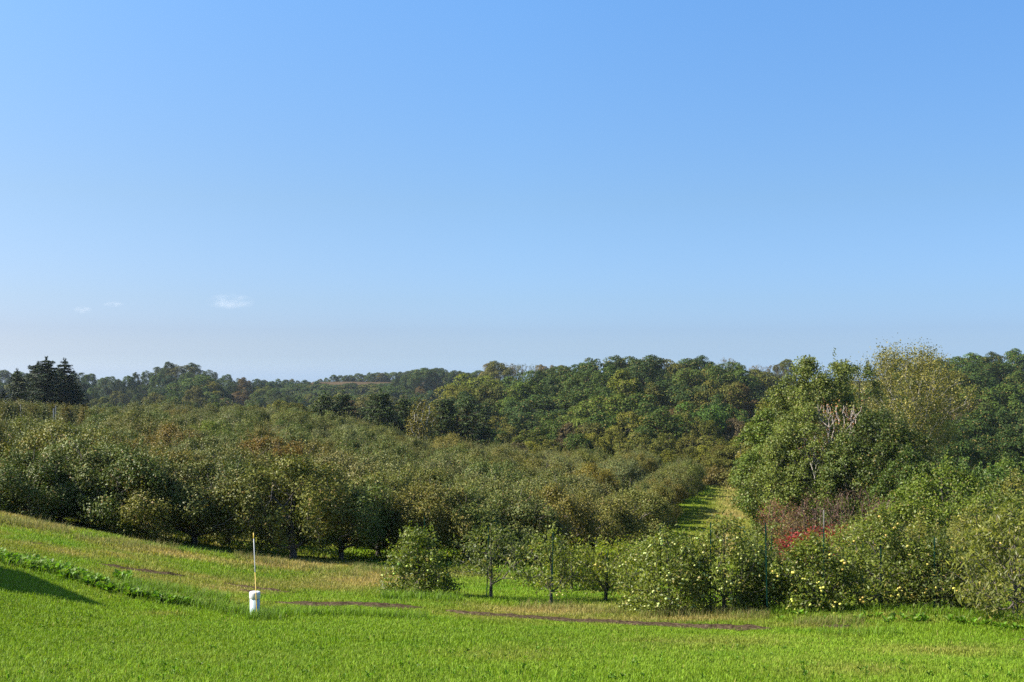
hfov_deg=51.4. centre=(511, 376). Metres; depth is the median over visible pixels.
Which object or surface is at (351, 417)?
apple tree
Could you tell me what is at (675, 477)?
apple tree
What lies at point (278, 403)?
woodland tree
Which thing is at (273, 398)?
woodland tree
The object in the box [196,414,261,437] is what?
apple tree
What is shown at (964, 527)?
apple tree
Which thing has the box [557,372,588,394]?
woodland tree
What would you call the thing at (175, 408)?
apple tree
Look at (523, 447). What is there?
woodland tree
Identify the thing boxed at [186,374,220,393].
woodland tree
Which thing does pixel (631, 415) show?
woodland tree
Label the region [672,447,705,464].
woodland tree
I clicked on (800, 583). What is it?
apple tree
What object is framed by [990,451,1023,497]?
bush
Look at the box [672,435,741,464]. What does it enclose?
woodland tree
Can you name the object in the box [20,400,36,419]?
apple tree
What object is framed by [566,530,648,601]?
apple tree
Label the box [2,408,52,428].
apple tree
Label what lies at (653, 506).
apple tree
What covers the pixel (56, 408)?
apple tree
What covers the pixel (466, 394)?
woodland tree
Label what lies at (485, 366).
woodland tree
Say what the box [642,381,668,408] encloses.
woodland tree
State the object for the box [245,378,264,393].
woodland tree
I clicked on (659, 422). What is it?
woodland tree
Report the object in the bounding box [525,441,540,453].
woodland tree
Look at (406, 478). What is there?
apple tree
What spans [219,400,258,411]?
apple tree
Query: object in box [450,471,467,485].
apple tree
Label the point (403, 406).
spruce tree
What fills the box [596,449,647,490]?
apple tree
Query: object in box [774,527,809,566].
sumac shrub
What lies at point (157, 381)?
woodland tree
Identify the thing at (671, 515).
apple tree
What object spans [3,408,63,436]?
apple tree
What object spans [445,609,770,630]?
dirt track
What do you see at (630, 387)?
woodland tree
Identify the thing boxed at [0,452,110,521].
apple tree
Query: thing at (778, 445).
tree
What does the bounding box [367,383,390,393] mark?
woodland tree
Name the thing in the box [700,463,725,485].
bush
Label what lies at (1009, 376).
woodland tree
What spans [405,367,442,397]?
woodland tree
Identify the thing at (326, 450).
apple tree
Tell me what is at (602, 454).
apple tree
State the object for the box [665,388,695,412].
woodland tree
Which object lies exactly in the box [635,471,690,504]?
apple tree
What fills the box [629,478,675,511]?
apple tree
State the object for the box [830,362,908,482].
tree
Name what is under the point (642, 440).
woodland tree
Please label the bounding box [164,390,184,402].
woodland tree
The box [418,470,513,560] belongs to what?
apple tree
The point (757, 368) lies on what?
woodland tree
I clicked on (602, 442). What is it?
woodland tree
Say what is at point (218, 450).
apple tree
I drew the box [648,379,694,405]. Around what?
woodland tree
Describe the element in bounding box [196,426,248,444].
apple tree
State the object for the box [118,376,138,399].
woodland tree
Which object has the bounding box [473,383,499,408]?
woodland tree
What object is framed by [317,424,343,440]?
apple tree
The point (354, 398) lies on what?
woodland tree
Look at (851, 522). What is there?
bush
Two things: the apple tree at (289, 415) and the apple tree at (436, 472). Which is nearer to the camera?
the apple tree at (436, 472)
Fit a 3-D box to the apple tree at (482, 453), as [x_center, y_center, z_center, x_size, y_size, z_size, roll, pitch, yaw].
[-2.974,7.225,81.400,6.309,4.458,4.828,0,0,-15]
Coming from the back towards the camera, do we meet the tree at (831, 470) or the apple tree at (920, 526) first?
the tree at (831, 470)
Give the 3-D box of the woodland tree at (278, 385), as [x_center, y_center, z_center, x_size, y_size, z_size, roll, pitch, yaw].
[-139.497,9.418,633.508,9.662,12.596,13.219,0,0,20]
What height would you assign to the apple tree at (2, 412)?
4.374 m
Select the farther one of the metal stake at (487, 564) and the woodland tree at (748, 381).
the woodland tree at (748, 381)
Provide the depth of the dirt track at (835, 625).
18.84 m
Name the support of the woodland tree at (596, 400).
on the ground at (680, 523)
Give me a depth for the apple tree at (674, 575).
21.21 m
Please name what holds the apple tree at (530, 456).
on the ground at (680, 523)
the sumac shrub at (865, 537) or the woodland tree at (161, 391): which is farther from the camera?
the woodland tree at (161, 391)
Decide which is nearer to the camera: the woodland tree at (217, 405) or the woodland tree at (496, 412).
the woodland tree at (217, 405)
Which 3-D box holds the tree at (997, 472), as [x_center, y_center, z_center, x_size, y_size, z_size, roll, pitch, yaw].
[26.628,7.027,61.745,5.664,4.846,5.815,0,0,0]
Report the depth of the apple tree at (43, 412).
105.91 m
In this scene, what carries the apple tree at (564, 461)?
on the ground at (680, 523)
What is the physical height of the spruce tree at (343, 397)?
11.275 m
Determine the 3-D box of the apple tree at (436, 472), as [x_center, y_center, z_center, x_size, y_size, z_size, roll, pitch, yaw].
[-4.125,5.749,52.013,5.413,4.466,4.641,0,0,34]
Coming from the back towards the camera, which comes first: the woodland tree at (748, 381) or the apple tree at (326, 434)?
the woodland tree at (748, 381)
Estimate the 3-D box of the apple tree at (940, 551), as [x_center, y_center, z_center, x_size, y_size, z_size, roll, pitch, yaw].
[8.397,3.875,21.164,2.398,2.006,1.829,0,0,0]
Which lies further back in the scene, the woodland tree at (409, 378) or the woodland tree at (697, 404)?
the woodland tree at (409, 378)
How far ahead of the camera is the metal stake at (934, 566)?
20.89 m
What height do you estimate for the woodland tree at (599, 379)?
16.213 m
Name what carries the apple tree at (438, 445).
on the ground at (680, 523)
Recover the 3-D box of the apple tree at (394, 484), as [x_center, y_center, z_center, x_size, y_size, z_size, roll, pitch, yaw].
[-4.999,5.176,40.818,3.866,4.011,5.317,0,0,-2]
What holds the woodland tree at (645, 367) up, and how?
on the ground at (680, 523)
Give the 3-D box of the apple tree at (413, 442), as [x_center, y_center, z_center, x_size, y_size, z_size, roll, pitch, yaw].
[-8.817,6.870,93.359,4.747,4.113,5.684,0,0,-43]
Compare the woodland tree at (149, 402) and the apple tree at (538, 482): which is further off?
the woodland tree at (149, 402)
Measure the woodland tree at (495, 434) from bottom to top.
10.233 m
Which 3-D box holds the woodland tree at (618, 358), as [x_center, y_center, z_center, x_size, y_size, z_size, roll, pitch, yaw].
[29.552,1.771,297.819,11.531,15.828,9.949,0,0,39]
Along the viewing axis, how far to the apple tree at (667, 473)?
81.34 m
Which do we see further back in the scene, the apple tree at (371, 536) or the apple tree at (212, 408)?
the apple tree at (212, 408)
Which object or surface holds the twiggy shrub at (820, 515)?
on the ground at (680, 523)
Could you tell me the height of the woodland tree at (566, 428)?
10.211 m
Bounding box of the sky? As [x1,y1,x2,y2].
[0,0,1023,385]
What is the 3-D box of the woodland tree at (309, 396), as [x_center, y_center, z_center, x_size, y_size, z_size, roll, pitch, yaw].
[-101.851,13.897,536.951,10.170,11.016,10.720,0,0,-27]
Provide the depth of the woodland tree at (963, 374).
266.38 m
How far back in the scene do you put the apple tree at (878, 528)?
21.31 m
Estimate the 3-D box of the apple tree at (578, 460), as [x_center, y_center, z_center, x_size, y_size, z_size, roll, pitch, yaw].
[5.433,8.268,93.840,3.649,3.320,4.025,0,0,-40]
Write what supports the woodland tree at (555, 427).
on the ground at (680, 523)
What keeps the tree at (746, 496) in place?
on the ground at (680, 523)
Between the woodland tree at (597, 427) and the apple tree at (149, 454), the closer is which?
the apple tree at (149, 454)
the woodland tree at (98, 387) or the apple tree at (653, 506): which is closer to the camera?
the apple tree at (653, 506)
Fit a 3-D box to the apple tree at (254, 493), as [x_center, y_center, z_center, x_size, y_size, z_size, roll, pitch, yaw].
[-7.643,4.425,37.170,5.881,4.432,4.641,0,0,-27]
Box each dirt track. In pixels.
[92,563,184,576]
[228,583,291,592]
[275,601,425,608]
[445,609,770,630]
[817,624,851,627]
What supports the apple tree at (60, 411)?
on the ground at (680, 523)
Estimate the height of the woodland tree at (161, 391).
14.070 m
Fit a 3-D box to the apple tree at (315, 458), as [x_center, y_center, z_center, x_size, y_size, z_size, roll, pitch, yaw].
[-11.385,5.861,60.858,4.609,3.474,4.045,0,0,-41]
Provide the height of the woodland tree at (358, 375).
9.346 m
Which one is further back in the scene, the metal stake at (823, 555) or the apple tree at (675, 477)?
the apple tree at (675, 477)
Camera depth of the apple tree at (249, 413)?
110.03 m
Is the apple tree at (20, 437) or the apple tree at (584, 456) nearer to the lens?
the apple tree at (20, 437)
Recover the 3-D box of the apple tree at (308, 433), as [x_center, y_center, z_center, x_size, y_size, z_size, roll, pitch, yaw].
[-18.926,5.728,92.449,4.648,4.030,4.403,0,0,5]
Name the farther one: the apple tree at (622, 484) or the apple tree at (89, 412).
the apple tree at (89, 412)
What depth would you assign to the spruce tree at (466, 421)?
146.54 m
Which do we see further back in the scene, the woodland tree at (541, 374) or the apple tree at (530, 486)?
the woodland tree at (541, 374)
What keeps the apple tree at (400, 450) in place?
on the ground at (680, 523)
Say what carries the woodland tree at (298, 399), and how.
on the ground at (680, 523)
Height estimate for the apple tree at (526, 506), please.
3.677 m
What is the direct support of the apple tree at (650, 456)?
on the ground at (680, 523)
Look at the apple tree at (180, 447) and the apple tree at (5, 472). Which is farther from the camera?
the apple tree at (180, 447)
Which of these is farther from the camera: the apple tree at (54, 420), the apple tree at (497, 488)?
the apple tree at (54, 420)
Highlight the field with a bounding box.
[311,382,509,387]
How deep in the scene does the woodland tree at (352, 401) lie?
329.96 m
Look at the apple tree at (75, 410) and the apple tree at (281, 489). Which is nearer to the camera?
the apple tree at (281, 489)
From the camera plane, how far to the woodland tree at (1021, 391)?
224.32 m
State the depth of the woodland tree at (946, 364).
320.54 m
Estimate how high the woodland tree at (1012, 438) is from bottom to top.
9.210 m
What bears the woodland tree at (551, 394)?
on the ground at (680, 523)
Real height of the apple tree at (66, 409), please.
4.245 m
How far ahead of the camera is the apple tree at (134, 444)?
51.95 m
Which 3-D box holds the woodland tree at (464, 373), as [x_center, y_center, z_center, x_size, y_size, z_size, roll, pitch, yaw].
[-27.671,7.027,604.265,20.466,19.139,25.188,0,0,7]
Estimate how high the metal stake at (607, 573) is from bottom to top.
1.681 m
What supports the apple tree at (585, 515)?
on the ground at (680, 523)
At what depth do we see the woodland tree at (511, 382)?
295.10 m
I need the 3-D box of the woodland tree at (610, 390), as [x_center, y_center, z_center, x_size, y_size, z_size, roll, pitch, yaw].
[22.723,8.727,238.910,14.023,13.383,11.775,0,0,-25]
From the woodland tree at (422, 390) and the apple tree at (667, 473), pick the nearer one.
the apple tree at (667, 473)
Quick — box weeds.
[0,547,1023,680]
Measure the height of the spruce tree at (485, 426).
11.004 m
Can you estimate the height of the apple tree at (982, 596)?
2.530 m
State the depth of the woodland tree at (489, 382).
296.96 m
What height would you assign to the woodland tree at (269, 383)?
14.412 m
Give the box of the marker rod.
[253,533,256,610]
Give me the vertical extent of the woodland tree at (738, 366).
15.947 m
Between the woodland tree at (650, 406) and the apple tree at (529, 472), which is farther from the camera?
the woodland tree at (650, 406)
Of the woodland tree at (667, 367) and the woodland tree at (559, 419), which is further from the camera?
the woodland tree at (667, 367)
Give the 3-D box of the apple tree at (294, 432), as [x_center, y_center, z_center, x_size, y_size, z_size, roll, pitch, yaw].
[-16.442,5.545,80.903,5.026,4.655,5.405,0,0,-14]
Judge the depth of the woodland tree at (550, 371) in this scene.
300.74 m
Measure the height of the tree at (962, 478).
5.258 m
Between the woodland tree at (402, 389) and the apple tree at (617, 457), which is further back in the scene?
the woodland tree at (402, 389)
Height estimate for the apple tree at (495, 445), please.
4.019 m
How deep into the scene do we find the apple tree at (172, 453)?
46.45 m
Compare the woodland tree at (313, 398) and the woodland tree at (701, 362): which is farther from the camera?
the woodland tree at (313, 398)
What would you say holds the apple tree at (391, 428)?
on the ground at (680, 523)
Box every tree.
[0,370,12,383]
[0,390,8,414]
[0,398,13,422]
[0,413,17,434]
[0,416,26,469]
[0,416,77,469]
[0,435,76,520]
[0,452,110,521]
[1,368,31,406]
[2,407,135,497]
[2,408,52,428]
[3,381,25,402]
[3,400,21,424]
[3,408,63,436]
[11,356,78,415]
[11,398,26,419]
[12,410,92,441]
[15,361,58,405]
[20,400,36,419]
[21,422,159,524]
[25,402,40,419]
[32,410,81,430]
[37,403,51,420]
[46,401,57,419]
[50,401,60,417]
[51,357,90,406]
[56,403,67,421]
[57,430,191,537]
[58,402,76,426]
[63,380,90,421]
[65,378,84,390]
[69,417,137,440]
[70,372,92,382]
[72,403,83,424]
[74,404,88,425]
[76,404,124,427]
[79,380,96,399]
[81,373,98,386]
[82,401,123,424]
[82,406,96,421]
[85,421,145,446]
[86,387,99,405]
[86,402,113,410]
[87,397,113,408]
[88,420,123,433]
[89,406,99,414]
[90,386,109,399]
[96,377,114,390]
[97,376,126,400]
[97,418,117,428]
[104,404,171,428]
[104,449,213,541]
[107,426,170,455]
[108,391,130,405]
[110,409,168,437]
[115,404,163,423]
[115,438,175,467]
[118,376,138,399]
[118,426,156,443]
[120,400,158,414]
[128,414,213,457]
[130,393,144,403]
[131,372,142,387]
[132,442,249,544]
[137,384,151,396]
[140,370,151,386]
[140,392,167,406]
[140,434,207,466]
[141,398,166,408]
[142,399,155,407]
[143,408,172,419]
[144,432,189,454]
[146,416,172,435]
[147,367,162,386]
[148,373,165,396]
[149,406,182,415]
[155,420,199,437]
[156,375,177,397]
[157,385,173,399]
[158,395,196,414]
[159,361,178,386]
[160,396,190,406]
[162,407,204,428]
[164,364,200,384]
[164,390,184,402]
[164,402,201,417]
[165,375,232,403]
[171,417,243,439]
[171,436,256,476]
[172,423,232,447]
[174,424,243,461]
[177,405,212,422]
[178,372,193,393]
[178,447,282,543]
[179,362,202,376]
[181,385,207,406]
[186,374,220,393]
[191,381,231,404]
[191,391,235,406]
[191,400,225,414]
[192,402,202,409]
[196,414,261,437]
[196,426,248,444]
[199,402,222,410]
[200,407,242,428]
[202,370,217,380]
[203,407,228,418]
[204,435,296,472]
[207,437,277,458]
[209,440,381,558]
[211,401,237,415]
[218,374,236,389]
[218,380,239,396]
[218,402,269,422]
[219,398,234,406]
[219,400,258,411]
[223,406,270,428]
[227,429,254,441]
[228,415,268,432]
[230,391,250,405]
[231,403,274,421]
[232,425,310,458]
[234,377,252,404]
[241,421,276,440]
[244,392,266,407]
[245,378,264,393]
[245,386,271,404]
[246,452,311,527]
[251,405,287,422]
[255,399,269,409]
[262,381,276,393]
[262,415,277,426]
[263,387,279,404]
[263,400,287,410]
[264,392,283,405]
[266,418,287,431]
[268,412,314,433]
[269,419,328,453]
[271,401,313,424]
[273,382,281,391]
[274,421,314,443]
[277,395,295,406]
[279,381,293,394]
[279,403,321,416]
[280,383,318,396]
[281,406,319,419]
[281,461,405,559]
[286,434,340,457]
[290,410,329,432]
[293,396,308,406]
[297,449,345,470]
[299,384,362,403]
[300,385,358,397]
[300,424,331,439]
[301,393,314,404]
[303,440,381,488]
[304,384,326,395]
[307,396,336,408]
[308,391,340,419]
[308,395,318,405]
[309,443,361,456]
[311,410,353,430]
[313,449,351,468]
[314,389,333,399]
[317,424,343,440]
[318,390,362,422]
[318,423,375,448]
[321,435,354,447]
[322,435,342,450]
[325,410,359,426]
[327,382,363,394]
[328,374,338,381]
[332,431,384,458]
[334,420,362,432]
[334,460,431,556]
[339,375,351,381]
[339,418,381,435]
[342,395,360,401]
[343,421,392,450]
[344,400,365,419]
[346,384,378,397]
[347,456,430,493]
[348,394,394,424]
[351,434,421,464]
[352,373,363,381]
[353,416,387,434]
[353,442,421,476]
[356,383,378,393]
[357,388,418,437]
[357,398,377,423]
[364,372,374,381]
[366,451,387,471]
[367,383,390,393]
[367,422,400,443]
[368,435,418,459]
[369,520,464,593]
[370,420,405,440]
[373,373,389,381]
[373,464,492,554]
[375,385,403,400]
[382,396,397,421]
[384,378,406,391]
[386,372,401,381]
[387,450,458,525]
[391,386,417,402]
[391,395,416,438]
[391,434,435,460]
[393,440,419,457]
[394,433,414,449]
[398,373,432,396]
[399,397,421,431]
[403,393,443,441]
[404,390,421,398]
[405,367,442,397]
[415,386,426,396]
[415,450,435,464]
[416,453,467,477]
[418,390,440,405]
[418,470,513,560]
[421,385,478,430]
[423,369,448,395]
[423,471,496,553]
[426,395,467,444]
[426,443,480,476]
[428,430,474,449]
[429,440,448,451]
[429,441,475,458]
[436,437,473,457]
[439,508,540,596]
[440,370,466,396]
[444,374,505,413]
[446,397,491,445]
[446,448,498,466]
[447,390,480,410]
[447,396,499,428]
[448,442,502,463]
[449,372,476,392]
[449,462,533,533]
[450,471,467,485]
[452,449,524,483]
[459,468,501,490]
[465,427,508,446]
[466,438,485,450]
[470,475,562,564]
[472,370,481,376]
[472,409,503,449]
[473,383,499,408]
[473,449,540,480]
[475,384,509,416]
[476,402,501,426]
[479,360,512,386]
[479,363,498,379]
[481,415,519,436]
[481,449,523,464]
[484,438,516,455]
[485,443,525,466]
[487,425,526,444]
[488,381,538,419]
[496,393,566,438]
[498,370,552,396]
[499,521,607,603]
[500,440,527,452]
[501,363,515,379]
[501,400,525,425]
[501,468,576,527]
[504,413,545,441]
[509,442,533,454]
[509,450,568,477]
[511,429,562,452]
[511,478,603,556]
[513,445,547,460]
[515,365,528,381]
[516,378,546,425]
[516,459,591,492]
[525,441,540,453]
[527,469,586,495]
[527,545,613,591]
[532,369,547,384]
[533,419,569,452]
[533,439,561,454]
[533,451,583,477]
[535,364,547,372]
[535,365,593,394]
[535,390,602,421]
[537,446,568,458]
[538,412,565,427]
[543,366,567,385]
[544,377,564,395]
[545,405,606,440]
[547,391,567,410]
[547,444,575,457]
[547,449,591,473]
[552,432,595,452]
[553,422,594,450]
[556,477,649,554]
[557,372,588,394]
[558,362,593,388]
[562,395,639,442]
[562,459,622,498]
[562,468,614,502]
[563,370,614,410]
[563,422,614,452]
[566,386,615,415]
[566,447,605,465]
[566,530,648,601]
[568,477,602,504]
[570,453,588,464]
[571,432,614,456]
[573,441,611,464]
[575,356,625,383]
[583,479,679,547]
[584,411,634,451]
[588,386,619,416]
[588,393,670,437]
[591,454,643,489]
[593,365,617,392]
[595,464,625,493]
[596,429,624,454]
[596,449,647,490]
[598,452,642,468]
[599,411,653,454]
[599,537,667,591]
[603,355,626,369]
[603,368,651,422]
[603,484,652,540]
[604,393,632,439]
[609,368,627,389]
[609,523,731,615]
[611,356,648,389]
[612,432,671,455]
[620,448,659,476]
[624,408,691,451]
[626,361,666,389]
[626,444,662,474]
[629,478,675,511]
[632,465,697,504]
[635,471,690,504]
[636,486,674,526]
[638,478,682,520]
[641,354,676,386]
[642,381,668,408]
[646,373,672,387]
[646,450,664,465]
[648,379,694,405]
[648,432,683,464]
[653,359,687,377]
[653,408,686,432]
[654,462,692,490]
[655,411,712,451]
[655,464,689,489]
[658,450,684,464]
[662,455,705,477]
[663,402,744,451]
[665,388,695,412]
[666,367,714,406]
[666,457,707,493]
[669,358,700,384]
[669,455,705,474]
[671,400,703,424]
[671,460,698,485]
[672,429,702,453]
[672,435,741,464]
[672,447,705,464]
[675,383,727,420]
[676,495,785,610]
[685,355,713,374]
[687,419,724,445]
[688,445,713,462]
[691,368,721,388]
[694,380,762,432]
[697,365,734,398]
[700,361,752,394]
[700,442,746,476]
[700,444,737,476]
[702,392,729,418]
[709,404,752,439]
[716,417,749,447]
[717,358,735,368]
[718,369,771,407]
[721,383,759,418]
[726,362,752,394]
[727,405,813,532]
[727,540,793,609]
[729,436,741,454]
[735,437,757,488]
[739,398,799,504]
[742,402,853,534]
[745,369,787,402]
[747,529,862,612]
[749,365,767,372]
[751,539,793,593]
[752,348,884,520]
[767,364,788,385]
[772,359,800,387]
[802,523,903,596]
[807,406,937,528]
[812,427,879,534]
[814,396,862,483]
[819,493,944,607]
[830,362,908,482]
[831,333,983,487]
[869,442,945,529]
[870,507,971,595]
[878,369,932,427]
[878,521,1008,609]
[881,358,911,399]
[901,396,942,422]
[906,415,987,471]
[917,394,989,440]
[919,481,1023,598]
[922,371,981,400]
[923,423,986,499]
[925,360,961,375]
[926,356,980,380]
[927,413,991,467]
[929,431,985,501]
[940,434,1022,495]
[944,490,1023,621]
[947,384,1009,438]
[948,408,1022,461]
[950,364,1003,398]
[955,352,990,383]
[970,383,1023,421]
[970,408,1023,465]
[972,361,1023,393]
[978,351,1008,384]
[979,435,1023,474]
[986,427,1023,468]
[995,409,1023,442]
[1001,370,1023,391]
[1002,370,1023,391]
[1002,384,1023,410]
[1004,348,1023,374]
[1011,403,1023,431]
[1015,359,1023,370]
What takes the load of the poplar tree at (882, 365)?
on the ground at (680, 523)
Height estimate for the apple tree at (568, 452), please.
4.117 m
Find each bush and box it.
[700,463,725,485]
[710,467,734,487]
[725,466,740,487]
[740,519,793,563]
[832,515,893,581]
[879,484,954,569]
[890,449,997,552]
[935,474,1023,564]
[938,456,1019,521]
[972,468,1023,541]
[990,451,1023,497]
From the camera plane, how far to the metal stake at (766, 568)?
20.99 m
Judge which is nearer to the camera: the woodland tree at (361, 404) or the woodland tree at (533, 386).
the woodland tree at (533, 386)
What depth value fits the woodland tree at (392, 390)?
530.20 m
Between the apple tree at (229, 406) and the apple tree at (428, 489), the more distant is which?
the apple tree at (229, 406)
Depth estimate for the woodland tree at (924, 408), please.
217.93 m
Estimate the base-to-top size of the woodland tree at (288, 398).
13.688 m
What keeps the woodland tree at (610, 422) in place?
on the ground at (680, 523)
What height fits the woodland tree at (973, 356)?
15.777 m
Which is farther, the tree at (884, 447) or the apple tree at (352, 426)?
the apple tree at (352, 426)
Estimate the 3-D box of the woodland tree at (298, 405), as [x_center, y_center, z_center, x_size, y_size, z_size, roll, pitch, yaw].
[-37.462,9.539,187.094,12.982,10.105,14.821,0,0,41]
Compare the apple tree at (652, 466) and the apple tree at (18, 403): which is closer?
the apple tree at (652, 466)
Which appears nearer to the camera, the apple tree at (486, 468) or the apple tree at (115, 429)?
the apple tree at (486, 468)
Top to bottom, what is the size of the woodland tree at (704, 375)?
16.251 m
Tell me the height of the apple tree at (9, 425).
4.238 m
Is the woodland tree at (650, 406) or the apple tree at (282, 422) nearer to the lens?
the apple tree at (282, 422)
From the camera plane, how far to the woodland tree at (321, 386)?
608.41 m
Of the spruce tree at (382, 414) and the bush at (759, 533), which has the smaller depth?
the bush at (759, 533)
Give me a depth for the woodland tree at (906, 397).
273.06 m
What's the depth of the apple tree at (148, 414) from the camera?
92.19 m
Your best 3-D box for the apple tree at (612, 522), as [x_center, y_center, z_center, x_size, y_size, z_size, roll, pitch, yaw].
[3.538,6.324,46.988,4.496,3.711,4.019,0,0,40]
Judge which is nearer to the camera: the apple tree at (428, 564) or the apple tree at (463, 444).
the apple tree at (428, 564)
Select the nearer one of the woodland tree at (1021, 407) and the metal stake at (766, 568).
the metal stake at (766, 568)
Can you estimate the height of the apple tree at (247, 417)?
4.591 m
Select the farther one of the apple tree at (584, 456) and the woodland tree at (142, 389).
the woodland tree at (142, 389)
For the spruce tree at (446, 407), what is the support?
on the ground at (680, 523)
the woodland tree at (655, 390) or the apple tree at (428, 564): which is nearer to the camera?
the apple tree at (428, 564)
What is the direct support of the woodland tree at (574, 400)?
on the ground at (680, 523)
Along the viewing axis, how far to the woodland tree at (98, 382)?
550.37 m
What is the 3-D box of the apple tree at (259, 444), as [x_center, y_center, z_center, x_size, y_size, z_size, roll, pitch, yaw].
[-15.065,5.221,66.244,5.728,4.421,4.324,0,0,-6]
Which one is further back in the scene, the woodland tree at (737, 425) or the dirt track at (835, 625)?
the woodland tree at (737, 425)
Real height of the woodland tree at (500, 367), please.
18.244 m
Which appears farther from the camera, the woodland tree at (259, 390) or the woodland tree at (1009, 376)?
the woodland tree at (259, 390)
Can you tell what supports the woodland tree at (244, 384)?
on the ground at (680, 523)
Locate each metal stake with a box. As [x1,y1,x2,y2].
[486,527,488,597]
[551,532,553,604]
[606,540,608,600]
[710,522,710,610]
[765,523,767,610]
[823,510,823,612]
[880,534,880,604]
[934,537,934,607]
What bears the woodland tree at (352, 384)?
on the ground at (680, 523)
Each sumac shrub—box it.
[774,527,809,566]
[790,520,834,568]
[818,518,858,560]
[846,516,875,577]
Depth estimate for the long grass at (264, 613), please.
19.23 m
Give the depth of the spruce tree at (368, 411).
148.77 m
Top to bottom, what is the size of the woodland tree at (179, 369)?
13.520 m
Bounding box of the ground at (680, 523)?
[0,381,1023,681]
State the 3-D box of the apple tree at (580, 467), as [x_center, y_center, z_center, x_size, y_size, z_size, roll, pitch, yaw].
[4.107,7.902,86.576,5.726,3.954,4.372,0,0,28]
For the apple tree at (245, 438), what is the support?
on the ground at (680, 523)
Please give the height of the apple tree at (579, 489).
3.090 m
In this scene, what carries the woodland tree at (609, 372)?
on the ground at (680, 523)
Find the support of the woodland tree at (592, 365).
on the ground at (680, 523)
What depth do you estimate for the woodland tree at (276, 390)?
497.46 m
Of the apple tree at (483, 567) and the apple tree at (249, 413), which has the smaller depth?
the apple tree at (483, 567)
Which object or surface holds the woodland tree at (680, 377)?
on the ground at (680, 523)
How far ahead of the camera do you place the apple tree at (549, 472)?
61.08 m
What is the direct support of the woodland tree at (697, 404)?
on the ground at (680, 523)
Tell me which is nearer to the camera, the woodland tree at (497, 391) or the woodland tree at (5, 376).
the woodland tree at (497, 391)
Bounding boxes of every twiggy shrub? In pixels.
[755,496,807,551]
[769,510,820,551]
[786,488,851,538]
[831,482,883,529]
[864,496,903,546]
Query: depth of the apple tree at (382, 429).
109.63 m
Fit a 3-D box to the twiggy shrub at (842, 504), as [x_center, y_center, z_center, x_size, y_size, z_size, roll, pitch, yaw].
[14.860,6.409,45.891,2.405,3.692,2.317,0,0,0]
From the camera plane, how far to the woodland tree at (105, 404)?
299.60 m
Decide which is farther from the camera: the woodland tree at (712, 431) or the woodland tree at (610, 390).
the woodland tree at (610, 390)
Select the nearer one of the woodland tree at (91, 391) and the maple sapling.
the maple sapling
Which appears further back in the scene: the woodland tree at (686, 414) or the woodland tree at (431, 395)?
the woodland tree at (431, 395)
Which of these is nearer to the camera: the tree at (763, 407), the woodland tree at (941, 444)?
the tree at (763, 407)
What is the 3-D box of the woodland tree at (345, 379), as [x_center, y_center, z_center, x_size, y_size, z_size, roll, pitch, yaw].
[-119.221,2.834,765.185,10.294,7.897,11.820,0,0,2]
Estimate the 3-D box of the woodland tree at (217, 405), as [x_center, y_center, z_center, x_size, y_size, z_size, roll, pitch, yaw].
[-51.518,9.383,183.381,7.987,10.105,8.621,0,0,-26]
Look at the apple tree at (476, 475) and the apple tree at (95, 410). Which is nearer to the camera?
the apple tree at (476, 475)
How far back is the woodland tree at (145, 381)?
560.39 m
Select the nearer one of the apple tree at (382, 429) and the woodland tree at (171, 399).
the apple tree at (382, 429)
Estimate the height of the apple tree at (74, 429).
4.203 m
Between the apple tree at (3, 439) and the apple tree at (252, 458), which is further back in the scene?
the apple tree at (252, 458)
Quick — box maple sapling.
[798,417,831,533]
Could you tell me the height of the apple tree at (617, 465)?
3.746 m
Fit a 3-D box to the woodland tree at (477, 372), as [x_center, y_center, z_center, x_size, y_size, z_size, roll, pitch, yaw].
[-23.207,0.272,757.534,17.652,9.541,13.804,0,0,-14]
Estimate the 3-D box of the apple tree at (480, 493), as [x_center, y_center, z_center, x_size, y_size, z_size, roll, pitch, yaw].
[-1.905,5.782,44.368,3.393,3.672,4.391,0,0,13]
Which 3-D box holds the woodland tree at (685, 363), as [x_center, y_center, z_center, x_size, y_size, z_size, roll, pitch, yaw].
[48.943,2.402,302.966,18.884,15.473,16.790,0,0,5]
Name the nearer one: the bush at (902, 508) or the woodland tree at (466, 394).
the bush at (902, 508)
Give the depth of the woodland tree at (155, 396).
377.35 m
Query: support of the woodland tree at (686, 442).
on the ground at (680, 523)
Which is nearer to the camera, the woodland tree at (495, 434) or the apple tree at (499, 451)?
the apple tree at (499, 451)
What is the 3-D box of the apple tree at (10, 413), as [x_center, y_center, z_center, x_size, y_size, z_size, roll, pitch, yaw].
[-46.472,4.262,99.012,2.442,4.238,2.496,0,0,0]
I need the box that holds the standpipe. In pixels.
[249,591,259,614]
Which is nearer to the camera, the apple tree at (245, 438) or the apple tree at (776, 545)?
the apple tree at (776, 545)
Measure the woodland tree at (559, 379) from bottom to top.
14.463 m
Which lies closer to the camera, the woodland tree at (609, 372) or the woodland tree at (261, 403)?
the woodland tree at (609, 372)
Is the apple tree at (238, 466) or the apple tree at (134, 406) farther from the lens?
the apple tree at (134, 406)
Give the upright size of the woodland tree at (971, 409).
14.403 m
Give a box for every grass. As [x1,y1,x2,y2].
[0,513,864,627]
[0,541,1023,637]
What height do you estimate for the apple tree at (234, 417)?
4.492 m
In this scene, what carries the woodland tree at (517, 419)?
on the ground at (680, 523)
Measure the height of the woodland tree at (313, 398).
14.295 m
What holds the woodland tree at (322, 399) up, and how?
on the ground at (680, 523)
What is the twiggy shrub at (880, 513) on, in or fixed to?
on the ground at (680, 523)
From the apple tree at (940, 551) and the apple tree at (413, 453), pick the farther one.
the apple tree at (413, 453)

